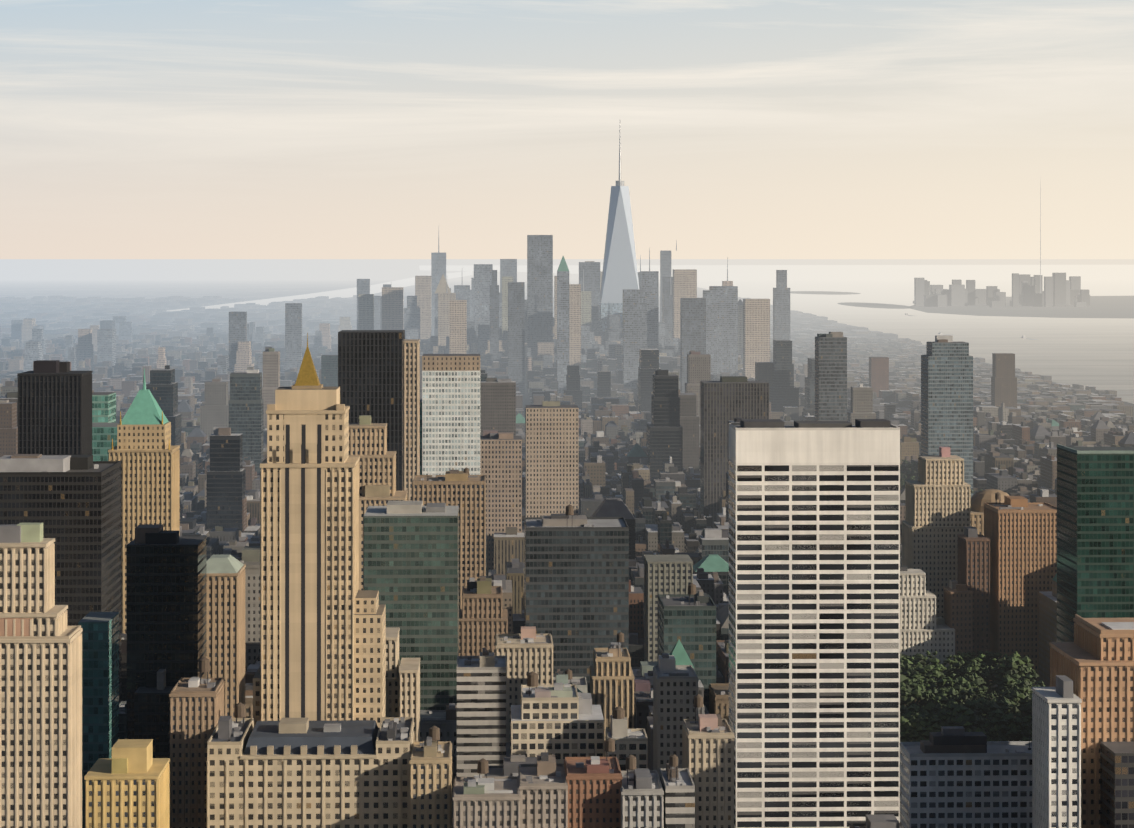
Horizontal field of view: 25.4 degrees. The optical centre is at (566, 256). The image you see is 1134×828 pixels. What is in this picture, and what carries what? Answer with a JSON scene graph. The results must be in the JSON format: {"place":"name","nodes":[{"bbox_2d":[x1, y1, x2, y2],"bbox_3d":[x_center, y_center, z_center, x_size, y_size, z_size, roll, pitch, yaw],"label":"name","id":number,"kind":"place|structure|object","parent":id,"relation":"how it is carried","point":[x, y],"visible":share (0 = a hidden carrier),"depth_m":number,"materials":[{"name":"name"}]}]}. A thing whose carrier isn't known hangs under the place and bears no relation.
{"place":"outdoors","nodes":[
{"label":"outdoors","id":0,"kind":"place"},
{"bbox_2d":[0,259,1133,686],"bbox_3d":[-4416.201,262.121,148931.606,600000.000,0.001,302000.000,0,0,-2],"label":"ground","id":1,"kind":"structure","parent":0,"point":[254,279],"depth_m":40095.31,"materials":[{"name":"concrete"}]},
{"bbox_2d":[0,235,1133,827],"bbox_3d":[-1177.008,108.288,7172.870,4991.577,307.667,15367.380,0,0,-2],"label":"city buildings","id":2,"kind":"structure","parent":1,"relation":"on","point":[816,585],"depth_m":1145.64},
{"bbox_2d":[121,368,168,424],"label":"pyramid roof","id":3,"kind":"structure","parent":2,"relation":"on","point":[144,408],"depth_m":1298.75,"materials":[{"name":"green metal"}]},
{"bbox_2d":[0,256,1133,827],"bbox_3d":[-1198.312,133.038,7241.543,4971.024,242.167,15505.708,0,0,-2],"label":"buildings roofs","id":4,"kind":"structure","parent":2,"relation":"on","point":[306,738],"depth_m":1148.46,"materials":[{"name":"grey concrete"}]},
{"bbox_2d":[112,332,319,449],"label":"gold ornaments","id":5,"kind":"object","parent":4,"relation":"on","point":[307,375],"visible":0.88,"depth_m":958.56},
{"bbox_2d":[198,467,1000,773],"bbox_3d":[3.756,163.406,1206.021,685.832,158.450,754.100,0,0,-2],"label":"rooftop water tanks","id":6,"kind":"object","parent":4,"relation":"on","point":[434,730],"visible":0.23,"depth_m":941.41,"materials":[{"name":"brown wood"}]},
{"bbox_2d":[438,130,1040,293],"bbox_3d":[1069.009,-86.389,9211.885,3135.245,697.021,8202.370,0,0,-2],"label":"masts","id":7,"kind":"object","parent":4,"relation":"on","point":[619,183],"visible":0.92,"depth_m":5646.14,"materials":[{"name":"silver metal"}]},
{"bbox_2d":[200,424,1030,787],"bbox_3d":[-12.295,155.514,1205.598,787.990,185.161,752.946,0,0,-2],"label":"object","id":8,"kind":"object","parent":2,"relation":"attached to","point":[320,582],"visible":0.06,"depth_m":944.30,"materials":[{"name":"brown metal"}]},
{"bbox_2d":[599,186,638,302],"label":"skyscraper","id":9,"kind":"structure","parent":1,"relation":"on","point":[619,273],"depth_m":5615.04,"materials":[{"name":"blue glass"}]},
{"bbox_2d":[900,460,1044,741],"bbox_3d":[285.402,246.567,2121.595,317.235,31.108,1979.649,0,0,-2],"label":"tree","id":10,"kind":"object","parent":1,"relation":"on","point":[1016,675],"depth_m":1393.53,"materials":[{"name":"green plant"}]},
{"bbox_2d":[0,0,1133,258],"label":"sky","id":11,"kind":"structure","parent":0,"point":[130,129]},
{"bbox_2d":[139,265,1133,403],"bbox_3d":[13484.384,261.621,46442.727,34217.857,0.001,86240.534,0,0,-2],"label":"water","id":12,"kind":"structure","parent":0,"point":[1098,353],"depth_m":12808.02,"materials":[{"name":"grey liquid"}]},
{"bbox_2d":[905,313,1037,339],"bbox_3d":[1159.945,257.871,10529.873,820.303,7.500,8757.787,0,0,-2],"label":"boats","id":13,"kind":"object","parent":12,"relation":"on","point":[949,334],"visible":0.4,"depth_m":8158.81,"materials":[{"name":"white"}]},
{"bbox_2d":[900,473,1019,715],"bbox_3d":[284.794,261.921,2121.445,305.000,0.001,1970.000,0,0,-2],"label":"park lawn","id":14,"kind":"structure","parent":0,"point":[987,690],"depth_m":1508.75,"materials":[{"name":"green plant"}]},
{"bbox_2d":[790,291,1133,317],"bbox_3d":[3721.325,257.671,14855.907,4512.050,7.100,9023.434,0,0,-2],"label":"shore land","id":15,"kind":"structure","parent":0,"point":[1110,307],"depth_m":12788.44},
{"bbox_2d":[913,273,1089,306],"bbox_3d":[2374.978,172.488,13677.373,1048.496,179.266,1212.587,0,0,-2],"label":"distant buildings","id":16,"kind":"structure","parent":15,"relation":"on","point":[1060,289],"depth_m":13425.15,"materials":[{"name":"grey concrete"}]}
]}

